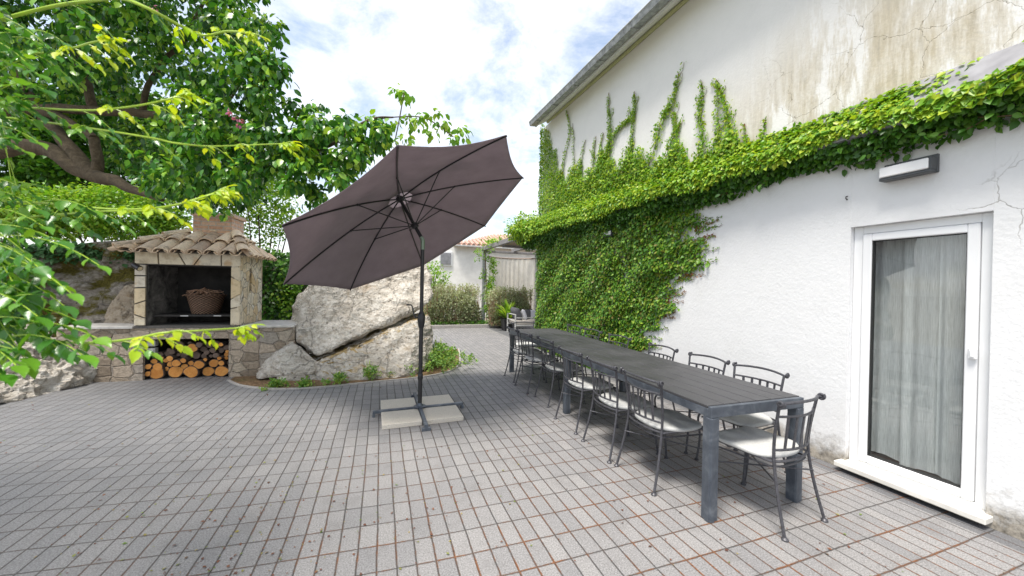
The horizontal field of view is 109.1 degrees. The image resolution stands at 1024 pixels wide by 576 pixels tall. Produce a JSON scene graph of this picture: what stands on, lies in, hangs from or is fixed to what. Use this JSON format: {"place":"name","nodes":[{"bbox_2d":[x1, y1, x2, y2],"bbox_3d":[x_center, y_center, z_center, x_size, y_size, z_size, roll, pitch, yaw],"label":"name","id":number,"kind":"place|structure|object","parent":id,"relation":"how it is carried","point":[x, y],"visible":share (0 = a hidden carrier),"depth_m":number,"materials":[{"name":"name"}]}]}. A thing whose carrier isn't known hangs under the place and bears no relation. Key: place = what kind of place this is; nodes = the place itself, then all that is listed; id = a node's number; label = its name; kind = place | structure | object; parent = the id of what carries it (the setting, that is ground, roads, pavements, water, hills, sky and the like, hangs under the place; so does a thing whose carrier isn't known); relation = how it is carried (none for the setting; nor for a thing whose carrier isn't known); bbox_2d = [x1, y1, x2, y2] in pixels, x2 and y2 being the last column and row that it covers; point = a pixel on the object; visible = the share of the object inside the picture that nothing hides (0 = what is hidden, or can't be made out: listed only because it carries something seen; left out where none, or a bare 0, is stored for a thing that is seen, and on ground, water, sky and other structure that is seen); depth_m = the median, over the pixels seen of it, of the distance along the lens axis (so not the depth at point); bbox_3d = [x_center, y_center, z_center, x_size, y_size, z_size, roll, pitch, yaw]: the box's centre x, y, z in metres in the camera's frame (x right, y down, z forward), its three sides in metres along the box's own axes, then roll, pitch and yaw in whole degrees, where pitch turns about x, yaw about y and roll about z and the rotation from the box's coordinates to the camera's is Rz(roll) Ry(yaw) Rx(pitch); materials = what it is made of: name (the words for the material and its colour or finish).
{"place":"outdoors","nodes":[
{"label":"outdoors","id":0,"kind":"place"},
{"bbox_2d":[1,0,649,258],"label":"sky","id":1,"kind":"structure","parent":0,"point":[491,66],"materials":[{"name":"white"}]},
{"bbox_2d":[415,234,539,317],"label":"neighbour house","id":2,"kind":"structure","parent":0,"point":[458,259],"depth_m":16.46,"materials":[{"name":"paint"}]},
{"bbox_2d":[439,251,452,265],"bbox_3d":[-2.924,-1.296,16.100,0.600,0.650,0.070,1,0,-20],"label":"window","id":3,"kind":"structure","parent":2,"relation":"in","point":[445,258],"depth_m":16.08,"materials":[{"name":"white plastic"}]},
{"bbox_2d":[0,326,1023,575],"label":"paving","id":4,"kind":"structure","parent":0,"point":[526,512],"depth_m":2.58,"materials":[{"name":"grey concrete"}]},
{"bbox_2d":[0,324,97,402],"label":"rock outcrop","id":5,"kind":"object","parent":4,"relation":"on","point":[53,375],"visible":0.27,"depth_m":4.74,"materials":[{"name":"grey stone"}]},
{"bbox_2d":[0,180,109,244],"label":"leafy shrub","id":6,"kind":"object","parent":4,"relation":"on","point":[36,227],"visible":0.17,"depth_m":7.91,"materials":[{"name":"green plant"}]},
{"bbox_2d":[6,240,135,337],"bbox_3d":[-7.886,0.244,5.489,4.909,2.120,1.721,1,0,-28],"label":"mossy rock","id":7,"kind":"object","parent":4,"relation":"on","point":[108,298],"visible":0.32,"depth_m":5.65,"materials":[{"name":"stone"}]},
{"bbox_2d":[0,239,134,267],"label":"trailing ivy","id":8,"kind":"object","parent":7,"relation":"attached to","point":[59,250],"visible":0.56,"depth_m":5.51,"materials":[{"name":"green plant"}]},
{"bbox_2d":[0,68,182,241],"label":"dark evergreen","id":9,"kind":"object","parent":4,"relation":"on","point":[42,167],"visible":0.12,"depth_m":8.92,"materials":[{"name":"green plant"}]},
{"bbox_2d":[37,177,192,242],"bbox_3d":[-9.170,-0.646,8.603,2.832,3.867,2.056,1,0,-20],"label":"leafy shrub","id":10,"kind":"object","parent":4,"relation":"on","point":[105,196],"visible":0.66,"depth_m":8.22,"materials":[{"name":"green plant"}]},
{"bbox_2d":[0,0,303,386],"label":"trumpet vine","id":11,"kind":"object","parent":4,"relation":"on","point":[23,310],"visible":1,"depth_m":1.41,"materials":[{"name":"green plant"}]},
{"bbox_2d":[150,367,167,378],"bbox_3d":[-5.343,1.257,5.661,0.187,0.193,0.503,1,0,-15],"label":"firewood log","id":12,"kind":"object","parent":4,"relation":"on","point":[159,374],"visible":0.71,"depth_m":5.42,"materials":[{"name":"brown wood"}]},
{"bbox_2d":[152,362,167,369],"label":"firewood log","id":13,"kind":"object","parent":12,"relation":"on","point":[158,366],"visible":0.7,"depth_m":5.43,"materials":[{"name":"brown wood"}]},
{"bbox_2d":[150,358,160,363],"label":"firewood log","id":14,"kind":"object","parent":13,"relation":"on","point":[154,360],"visible":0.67,"depth_m":5.44,"materials":[{"name":"brown wood"}]},
{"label":"firewood log","id":15,"kind":"object","parent":12,"relation":"on","visible":0},
{"bbox_2d":[145,363,153,368],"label":"firewood log","id":16,"kind":"object","parent":15,"relation":"on","point":[149,366],"visible":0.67,"depth_m":5.39,"materials":[{"name":"brown wood"}]},
{"bbox_2d":[168,366,183,377],"bbox_3d":[-5.131,1.261,5.743,0.211,0.183,0.503,1,0,-15],"label":"firewood log","id":17,"kind":"object","parent":4,"relation":"on","point":[175,372],"visible":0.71,"depth_m":5.50,"materials":[{"name":"brown wood"}]},
{"bbox_2d":[171,358,186,366],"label":"firewood log","id":18,"kind":"object","parent":17,"relation":"on","point":[176,363],"visible":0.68,"depth_m":5.48,"materials":[{"name":"brown wood"}]},
{"bbox_2d":[181,362,188,368],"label":"firewood log","id":19,"kind":"object","parent":17,"relation":"on","point":[184,366],"visible":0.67,"depth_m":5.53,"materials":[{"name":"brown wood"}]},
{"bbox_2d":[180,356,193,362],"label":"firewood log","id":20,"kind":"object","parent":19,"relation":"on","point":[186,359],"visible":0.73,"depth_m":5.53,"materials":[{"name":"brown wood"}]},
{"bbox_2d":[56,212,308,381],"bbox_3d":[-5.000,0.093,5.839,2.970,2.590,1.365,1,0,-15],"label":"stone barbecue","id":21,"kind":"object","parent":4,"relation":"on","point":[215,253],"visible":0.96,"depth_m":5.61,"materials":[{"name":"stone"}]},
{"bbox_2d":[131,263,142,270],"bbox_3d":[-5.362,-0.302,5.233,0.146,0.118,0.106,1,0,10],"label":"spotlight","id":22,"kind":"object","parent":21,"relation":"attached to","point":[137,267],"visible":1,"depth_m":5.19,"materials":[{"name":"grey metal"}]},
{"bbox_2d":[147,339,157,346],"bbox_3d":[-5.354,0.819,5.431,0.105,0.094,0.088,1,0,-15],"label":"socket box","id":23,"kind":"object","parent":21,"relation":"attached to","point":[155,342],"visible":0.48,"depth_m":5.41,"materials":[{"name":"grey plastic"}]},
{"bbox_2d":[147,347,157,352],"bbox_3d":[-5.356,0.939,5.431,0.105,0.094,0.088,1,0,-15],"label":"socket box","id":24,"kind":"object","parent":21,"relation":"attached to","point":[154,349],"visible":0.49,"depth_m":5.41,"materials":[{"name":"grey plastic"}]},
{"bbox_2d":[185,294,226,313],"bbox_3d":[-4.843,0.252,5.779,0.515,0.307,0.477,1,0,-20],"label":"wicker basket","id":25,"kind":"object","parent":21,"relation":"on","point":[205,304],"visible":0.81,"depth_m":5.63,"materials":[{"name":"brown wicker"}]},
{"bbox_2d":[108,107,277,214],"bbox_3d":[-8.442,-1.788,9.964,3.651,6.162,2.987,1,0,-20],"label":"dark evergreen","id":26,"kind":"object","parent":4,"relation":"on","point":[183,155],"visible":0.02,"depth_m":9.16,"materials":[{"name":"green plant"}]},
{"bbox_2d":[183,365,204,377],"bbox_3d":[-4.932,1.270,5.765,0.204,0.190,0.503,1,0,-15],"label":"firewood log","id":27,"kind":"object","parent":4,"relation":"on","point":[191,371],"visible":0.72,"depth_m":5.53,"materials":[{"name":"brown wood"}]},
{"bbox_2d":[188,357,202,365],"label":"firewood log","id":28,"kind":"object","parent":27,"relation":"on","point":[191,362],"visible":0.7,"depth_m":5.56,"materials":[{"name":"brown wood"}]},
{"bbox_2d":[193,351,203,358],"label":"firewood log","id":29,"kind":"object","parent":28,"relation":"on","point":[197,354],"visible":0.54,"depth_m":5.63,"materials":[{"name":"brown wood"}]},
{"bbox_2d":[187,339,207,351],"bbox_3d":[-4.957,0.914,5.816,0.163,0.143,0.503,1,0,-15],"label":"firewood log","id":30,"kind":"object","parent":29,"relation":"on","point":[193,347],"visible":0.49,"depth_m":5.58,"materials":[{"name":"brown wood"}]},
{"bbox_2d":[193,358,214,368],"bbox_3d":[-4.832,1.167,5.798,0.158,0.134,0.503,1,0,-15],"label":"firewood log","id":31,"kind":"object","parent":27,"relation":"on","point":[200,364],"visible":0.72,"depth_m":5.56,"materials":[{"name":"brown wood"}]},
{"bbox_2d":[201,351,218,357],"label":"firewood log","id":32,"kind":"object","parent":31,"relation":"on","point":[203,355],"visible":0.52,"depth_m":5.66,"materials":[{"name":"brown wood"}]},
{"bbox_2d":[200,346,212,351],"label":"firewood log","id":33,"kind":"object","parent":32,"relation":"on","point":[203,348],"visible":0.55,"depth_m":5.66,"materials":[{"name":"brown wood"}]},
{"bbox_2d":[195,338,218,347],"bbox_3d":[-4.847,0.867,5.819,0.097,0.084,0.503,1,0,-15],"label":"firewood log","id":34,"kind":"object","parent":33,"relation":"on","point":[200,344],"visible":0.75,"depth_m":5.59,"materials":[{"name":"brown wood"}]},
{"bbox_2d":[202,366,217,375],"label":"firewood log","id":35,"kind":"object","parent":4,"relation":"on","point":[208,371],"visible":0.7,"depth_m":5.63,"materials":[{"name":"brown wood"}]},
{"bbox_2d":[209,358,224,366],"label":"firewood log","id":36,"kind":"object","parent":35,"relation":"on","point":[213,362],"visible":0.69,"depth_m":5.62,"materials":[{"name":"brown wood"}]},
{"bbox_2d":[212,352,224,357],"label":"firewood log","id":37,"kind":"object","parent":36,"relation":"on","point":[216,354],"visible":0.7,"depth_m":5.64,"materials":[{"name":"brown wood"}]},
{"bbox_2d":[209,346,223,352],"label":"firewood log","id":38,"kind":"object","parent":37,"relation":"on","point":[213,350],"visible":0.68,"depth_m":5.62,"materials":[{"name":"brown wood"}]},
{"bbox_2d":[214,364,227,376],"bbox_3d":[-4.536,1.280,5.864,0.201,0.171,0.503,1,0,-15],"label":"firewood log","id":39,"kind":"object","parent":4,"relation":"on","point":[220,371],"visible":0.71,"depth_m":5.62,"materials":[{"name":"brown wood"}]},
{"bbox_2d":[218,359,228,365],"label":"firewood log","id":40,"kind":"object","parent":39,"relation":"on","point":[222,362],"visible":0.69,"depth_m":5.62,"materials":[{"name":"brown wood"}]},
{"bbox_2d":[0,0,472,221],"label":"shade tree","id":41,"kind":"object","parent":4,"relation":"on","point":[258,68],"visible":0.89,"depth_m":3.89,"materials":[{"name":"green plant"}]},
{"bbox_2d":[216,171,305,255],"bbox_3d":[-7.178,-1.127,10.486,2.195,4.881,2.090,1,0,-20],"label":"airy tree","id":42,"kind":"object","parent":4,"relation":"on","point":[274,205],"visible":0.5,"depth_m":10.46,"materials":[{"name":"green plant"}]},
{"bbox_2d":[262,245,307,319],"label":"ivy wall","id":43,"kind":"structure","parent":4,"relation":"on","point":[278,299],"depth_m":7.59,"materials":[{"name":"plant"}]},
{"bbox_2d":[230,349,458,387],"bbox_3d":[-2.605,1.395,6.587,3.799,0.001,2.606,1,0,-20],"label":"planting bed","id":44,"kind":"object","parent":4,"relation":"on","point":[250,381],"visible":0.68,"depth_m":5.48,"materials":[{"name":"brown soil"}]},
{"bbox_2d":[259,377,290,390],"bbox_3d":[-3.336,1.345,5.083,0.241,0.236,0.433,1,0,36],"label":"bed plant","id":45,"kind":"object","parent":44,"relation":"on","point":[273,382],"visible":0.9,"depth_m":5.09,"materials":[{"name":"green plant"}]},
{"bbox_2d":[294,375,314,387],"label":"bed plant","id":46,"kind":"object","parent":44,"relation":"on","point":[305,382],"visible":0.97,"depth_m":5.13,"materials":[{"name":"green plant"}]},
{"bbox_2d":[321,371,348,384],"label":"bed plant","id":47,"kind":"object","parent":44,"relation":"on","point":[339,376],"visible":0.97,"depth_m":5.33,"materials":[{"name":"green plant"}]},
{"bbox_2d":[227,348,460,389],"bbox_3d":[-2.108,1.403,6.332,1.741,0.018,4.289,1,0,44],"label":"bed edging","id":48,"kind":"object","parent":44,"relation":"on","point":[247,386],"visible":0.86,"depth_m":5.30,"materials":[{"name":"stone"}]},
{"bbox_2d":[256,265,433,380],"bbox_3d":[-2.837,0.537,6.487,2.780,2.094,2.129,1,0,-20],"label":"boulder","id":49,"kind":"object","parent":44,"relation":"on","point":[348,332],"visible":0.85,"depth_m":6.04,"materials":[{"name":"grey stone"}]},
{"bbox_2d":[362,360,381,379],"bbox_3d":[-2.231,1.279,5.652,0.407,0.294,0.321,1,0,34],"label":"bed plant","id":50,"kind":"object","parent":44,"relation":"on","point":[371,370],"visible":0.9,"depth_m":5.58,"materials":[{"name":"green plant"}]},
{"bbox_2d":[388,365,416,376],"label":"bed plant","id":51,"kind":"object","parent":44,"relation":"on","point":[411,366],"visible":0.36,"depth_m":5.82,"materials":[{"name":"green plant"}]},
{"bbox_2d":[423,338,478,372],"bbox_3d":[-1.311,1.155,6.700,1.386,0.572,1.509,1,0,16],"label":"bed plant","id":52,"kind":"object","parent":44,"relation":"on","point":[438,357],"visible":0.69,"depth_m":6.53,"materials":[{"name":"green plant"}]},
{"bbox_2d":[381,397,415,408],"bbox_3d":[-1.360,1.412,4.375,0.406,0.050,0.406,1,0,-20],"label":"ballast slab","id":53,"kind":"object","parent":4,"relation":"on","point":[398,403],"depth_m":4.38,"materials":[{"name":"beige concrete"}]},
{"bbox_2d":[381,409,421,429],"bbox_3d":[-1.204,1.417,3.959,0.406,0.050,0.406,1,0,-20],"label":"ballast slab","id":54,"kind":"object","parent":4,"relation":"on","point":[400,419],"depth_m":3.88,"materials":[{"name":"beige concrete"}]},
{"bbox_2d":[282,135,523,431],"bbox_3d":[-1.147,-0.033,4.265,2.367,2.951,2.826,1,0,10],"label":"tilted parasol","id":55,"kind":"object","parent":4,"relation":"on","point":[396,209],"visible":1,"depth_m":4.23,"materials":[{"name":"grey fabric"}]},
{"bbox_2d":[422,394,453,404],"bbox_3d":[-0.945,1.419,4.531,0.406,0.050,0.406,1,0,-20],"label":"ballast slab","id":56,"kind":"object","parent":4,"relation":"on","point":[435,399],"depth_m":4.55,"materials":[{"name":"beige concrete"}]},
{"bbox_2d":[422,405,463,424],"bbox_3d":[-0.788,1.425,4.116,0.406,0.050,0.406,1,0,-20],"label":"ballast slab","id":57,"kind":"object","parent":4,"relation":"on","point":[443,414],"depth_m":4.04,"materials":[{"name":"beige concrete"}]},
{"bbox_2d":[423,281,482,324],"bbox_3d":[-2.130,0.551,12.984,2.217,1.602,1.032,1,0,-20],"label":"hedge shrub","id":58,"kind":"object","parent":4,"relation":"on","point":[461,307],"visible":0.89,"depth_m":12.79,"materials":[{"name":"green plant"}]},
{"bbox_2d":[431,319,490,324],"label":"ground cover","id":59,"kind":"object","parent":4,"relation":"on","point":[456,322],"visible":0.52,"depth_m":12.67,"materials":[{"name":"green plant"}]},
{"bbox_2d":[431,324,514,328],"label":"kerb","id":60,"kind":"structure","parent":4,"relation":"on","point":[463,326],"depth_m":12.65,"materials":[{"name":"concrete"}]},
{"bbox_2d":[0,385,1003,575],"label":"leaf litter","id":61,"kind":"object","parent":4,"relation":"on","point":[144,534],"visible":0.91,"depth_m":2.27,"materials":[{"name":"brown plant"}]},
{"bbox_2d":[495,300,516,330],"bbox_3d":[-0.147,0.886,12.080,1.197,1.060,1.201,1,0,-40],"label":"potted plant","id":62,"kind":"object","parent":4,"relation":"on","point":[506,310],"visible":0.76,"depth_m":12.02,"materials":[{"name":"green plant"}]},
{"bbox_2d":[484,285,533,326],"bbox_3d":[-0.153,0.624,13.003,1.925,1.519,0.946,1,0,-20],"label":"hedge shrub","id":63,"kind":"object","parent":4,"relation":"on","point":[520,298],"visible":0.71,"depth_m":12.80,"materials":[{"name":"green plant"}]},
{"bbox_2d":[481,238,540,324],"bbox_3d":[1.159,-0.010,12.359,3.580,2.900,4.578,1,0,-20],"label":"pergola","id":64,"kind":"object","parent":4,"relation":"on","point":[505,243],"visible":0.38,"depth_m":13.34,"materials":[{"name":"grey wood"}]},
{"bbox_2d":[473,234,505,323],"bbox_3d":[-0.681,-0.197,12.575,1.053,3.199,2.382,1,0,-20],"label":"post creeper","id":65,"kind":"object","parent":64,"relation":"attached to","point":[488,285],"visible":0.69,"depth_m":13.26,"materials":[{"name":"green plant"}]},
{"bbox_2d":[488,257,534,309],"bbox_3d":[-0.099,-0.040,14.028,1.860,2.190,0.589,1,0,-20],"label":"string curtain","id":66,"kind":"object","parent":64,"relation":"hanging from","point":[516,273],"visible":0.44,"depth_m":14.22,"materials":[{"name":"white fabric"}]},
{"bbox_2d":[507,313,536,331],"bbox_3d":[0.450,1.118,11.607,1.036,0.625,0.756,1,0,-20],"label":"garden sofa","id":67,"kind":"object","parent":4,"relation":"on","point":[521,324],"visible":0.48,"depth_m":11.27,"materials":[{"name":"metal"}]},
{"bbox_2d":[510,307,521,319],"bbox_3d":[0.136,0.825,11.490,0.267,0.434,0.600,1,0,-20],"label":"scatter cushion","id":68,"kind":"object","parent":67,"relation":"on","point":[516,311],"visible":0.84,"depth_m":11.26,"materials":[{"name":"grey fabric"}]},
{"bbox_2d":[521,309,526,319],"bbox_3d":[0.378,0.850,11.524,0.198,0.339,0.360,1,0,7],"label":"scatter cushion","id":69,"kind":"object","parent":67,"relation":"on","point":[523,313],"visible":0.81,"depth_m":11.37,"materials":[{"name":"white fabric"}]},
{"bbox_2d":[525,309,531,318],"bbox_3d":[0.526,0.861,11.822,0.340,0.316,0.192,1,0,-31],"label":"scatter cushion","id":70,"kind":"object","parent":67,"relation":"on","point":[528,313],"visible":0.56,"depth_m":11.76,"materials":[{"name":"grey fabric"}]},
{"bbox_2d":[530,310,535,318],"bbox_3d":[0.753,0.875,11.840,0.360,0.318,0.198,1,0,-3],"label":"scatter cushion","id":71,"kind":"object","parent":67,"relation":"on","point":[532,313],"visible":0.37,"depth_m":11.78,"materials":[{"name":"white fabric"}]},
{"bbox_2d":[503,326,544,382],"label":"garden chair","id":72,"kind":"object","parent":4,"relation":"on","point":[519,350],"visible":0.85,"depth_m":5.79,"materials":[{"name":"metal"}]},
{"bbox_2d":[511,321,544,372],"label":"garden chair","id":73,"kind":"object","parent":4,"relation":"on","point":[534,345],"visible":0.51,"depth_m":6.62,"materials":[{"name":"metal"}]},
{"bbox_2d":[514,330,560,393],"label":"garden chair","id":74,"kind":"object","parent":4,"relation":"on","point":[532,357],"visible":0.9,"depth_m":5.24,"materials":[{"name":"metal"}]},
{"bbox_2d":[533,336,585,407],"bbox_3d":[0.626,1.062,4.782,0.552,0.825,0.484,1,0,-18],"label":"garden chair","id":75,"kind":"object","parent":4,"relation":"on","point":[555,367],"visible":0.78,"depth_m":4.65,"materials":[{"name":"metal"}]},
{"bbox_2d":[544,324,583,376],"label":"garden chair","id":76,"kind":"object","parent":4,"relation":"on","point":[578,333],"visible":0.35,"depth_m":6.35,"materials":[{"name":"metal"}]},
{"bbox_2d":[559,328,602,385],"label":"garden chair","id":77,"kind":"object","parent":4,"relation":"on","point":[600,332],"visible":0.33,"depth_m":5.84,"materials":[{"name":"metal"}]},
{"bbox_2d":[554,346,618,434],"bbox_3d":[0.814,1.070,3.993,0.552,0.825,0.484,1,0,-21],"label":"garden chair","id":78,"kind":"object","parent":4,"relation":"on","point":[583,383],"visible":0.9,"depth_m":3.88,"materials":[{"name":"metal"}]},
{"bbox_2d":[580,333,631,399],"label":"garden chair","id":79,"kind":"object","parent":4,"relation":"on","point":[626,345],"visible":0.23,"depth_m":5.13,"materials":[{"name":"metal"}]},
{"bbox_2d":[581,356,658,463],"bbox_3d":[1.008,1.077,3.394,0.552,0.825,0.484,1,0,-19],"label":"garden chair","id":80,"kind":"object","parent":4,"relation":"on","point":[617,401],"visible":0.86,"depth_m":3.29,"materials":[{"name":"metal"}]},
{"bbox_2d":[618,343,678,426],"bbox_3d":[1.550,1.083,4.214,0.552,0.825,0.484,1,0,-17],"label":"garden chair","id":81,"kind":"object","parent":4,"relation":"on","point":[649,351],"visible":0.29,"depth_m":4.26,"materials":[{"name":"metal"}]},
{"bbox_2d":[509,328,803,522],"bbox_3d":[1.010,1.113,4.459,0.852,0.742,4.227,1,0,-18],"label":"dining table","id":82,"kind":"object","parent":4,"relation":"on","point":[712,398],"visible":0.88,"depth_m":2.77,"materials":[{"name":"metal"}]},
{"bbox_2d":[614,367,702,496],"bbox_3d":[1.198,1.084,2.925,0.552,0.825,0.484,1,0,-20],"label":"garden chair","id":83,"kind":"object","parent":4,"relation":"on","point":[662,420],"visible":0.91,"depth_m":2.83,"materials":[{"name":"metal"}]},
{"bbox_2d":[651,352,729,453],"bbox_3d":[1.760,1.091,3.600,0.552,0.825,0.484,1,0,-20],"label":"garden chair","id":84,"kind":"object","parent":4,"relation":"on","point":[690,354],"visible":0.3,"depth_m":3.61,"materials":[{"name":"metal"}]},
{"bbox_2d":[694,362,789,485],"bbox_3d":[1.942,1.097,3.094,0.552,0.825,0.484,1,0,-23],"label":"garden chair","id":85,"kind":"object","parent":4,"relation":"on","point":[757,420],"visible":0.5,"depth_m":2.97,"materials":[{"name":"metal"}]},
{"bbox_2d":[718,393,828,542],"bbox_3d":[1.730,1.097,2.505,0.484,0.825,0.552,1,0,-26],"label":"garden chair","id":86,"kind":"object","parent":4,"relation":"on","point":[761,444],"visible":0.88,"depth_m":2.38,"materials":[{"name":"metal"}]},
{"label":"firewood log","id":87,"kind":"object","parent":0,"visible":0},
{"bbox_2d":[166,354,181,361],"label":"firewood log","id":88,"kind":"object","parent":87,"relation":"on","point":[171,357],"visible":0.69,"depth_m":5.48,"materials":[{"name":"brown wood"}]},
{"bbox_2d":[169,348,178,354],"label":"firewood log","id":89,"kind":"object","parent":88,"relation":"on","point":[172,351],"visible":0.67,"depth_m":5.51,"materials":[{"name":"brown wood"}]},
{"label":"firewood log","id":90,"kind":"object","parent":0,"visible":0},
{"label":"firewood log","id":91,"kind":"object","parent":90,"relation":"on","visible":0},
{"bbox_2d":[218,340,228,345],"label":"firewood log","id":92,"kind":"object","parent":91,"relation":"on","point":[223,343],"visible":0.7,"depth_m":5.65,"materials":[{"name":"brown wood"}]},
{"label":"firewood log","id":93,"kind":"object","parent":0,"visible":0},
{"bbox_2d":[174,339,196,347],"bbox_3d":[-5.129,0.855,5.779,0.146,0.125,0.503,1,0,-15],"label":"firewood log","id":94,"kind":"object","parent":93,"relation":"on","point":[183,342],"visible":0.37,"depth_m":5.58,"materials":[{"name":"brown wood"}]},
{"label":"firewood log","id":95,"kind":"object","parent":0,"visible":0},
{"bbox_2d":[206,338,222,347],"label":"firewood log","id":96,"kind":"object","parent":95,"relation":"on","point":[208,346],"visible":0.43,"depth_m":5.68,"materials":[{"name":"brown wood"}]},
{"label":"firewood log","id":97,"kind":"object","parent":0,"visible":0},
{"bbox_2d":[215,338,228,343],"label":"firewood log","id":98,"kind":"object","parent":97,"relation":"on","point":[221,340],"visible":0.3,"depth_m":5.78,"materials":[{"name":"brown wood"}]},
{"label":"ground","id":99,"kind":"structure","parent":0,"visible":0},
{"bbox_2d":[0,76,88,238],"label":"dark evergreen","id":100,"kind":"object","parent":99,"relation":"on","point":[18,176],"visible":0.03,"depth_m":9.24,"materials":[{"name":"green plant"}]},
{"bbox_2d":[426,260,451,294],"bbox_3d":[-3.086,0.163,13.197,1.767,2.436,1.558,1,0,-20],"label":"young tree","id":101,"kind":"object","parent":99,"relation":"on","point":[437,274],"visible":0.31,"depth_m":13.30,"materials":[{"name":"green plant"}]},
{"bbox_2d":[529,0,1023,540],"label":"house","id":102,"kind":"structure","parent":99,"relation":"on","point":[785,284],"depth_m":3.19,"materials":[{"name":"white paint"}]},
{"bbox_2d":[602,230,615,237],"bbox_3d":[1.651,-0.933,6.234,0.108,0.124,0.280,1,0,-20],"label":"wall lamp","id":103,"kind":"object","parent":102,"relation":"attached to","point":[610,233],"visible":0.47,"depth_m":6.12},
{"bbox_2d":[504,40,1023,373],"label":"creeping fig","id":104,"kind":"object","parent":102,"relation":"attached to","point":[726,180],"visible":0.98,"depth_m":4.91,"materials":[{"name":"green plant"}]},
{"bbox_2d":[879,153,939,182],"bbox_3d":[2.921,-0.884,2.696,0.108,0.134,0.292,1,0,-20],"label":"wall lamp","id":105,"kind":"object","parent":102,"relation":"attached to","point":[924,165],"visible":1,"depth_m":2.65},
{"bbox_2d":[871,234,966,483],"bbox_3d":[3.111,0.405,2.796,0.047,1.982,0.751,1,0,-14],"label":"curtain","id":106,"kind":"object","parent":102,"relation":"hanging from","point":[919,317],"visible":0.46,"depth_m":2.77,"materials":[{"name":"fabric"}]},
{"bbox_2d":[849,212,993,509],"bbox_3d":[3.007,0.477,2.728,0.111,1.956,0.757,1,0,-20],"label":"door","id":107,"kind":"structure","parent":102,"relation":"in","point":[978,228],"depth_m":2.51,"materials":[{"name":"white plastic"}]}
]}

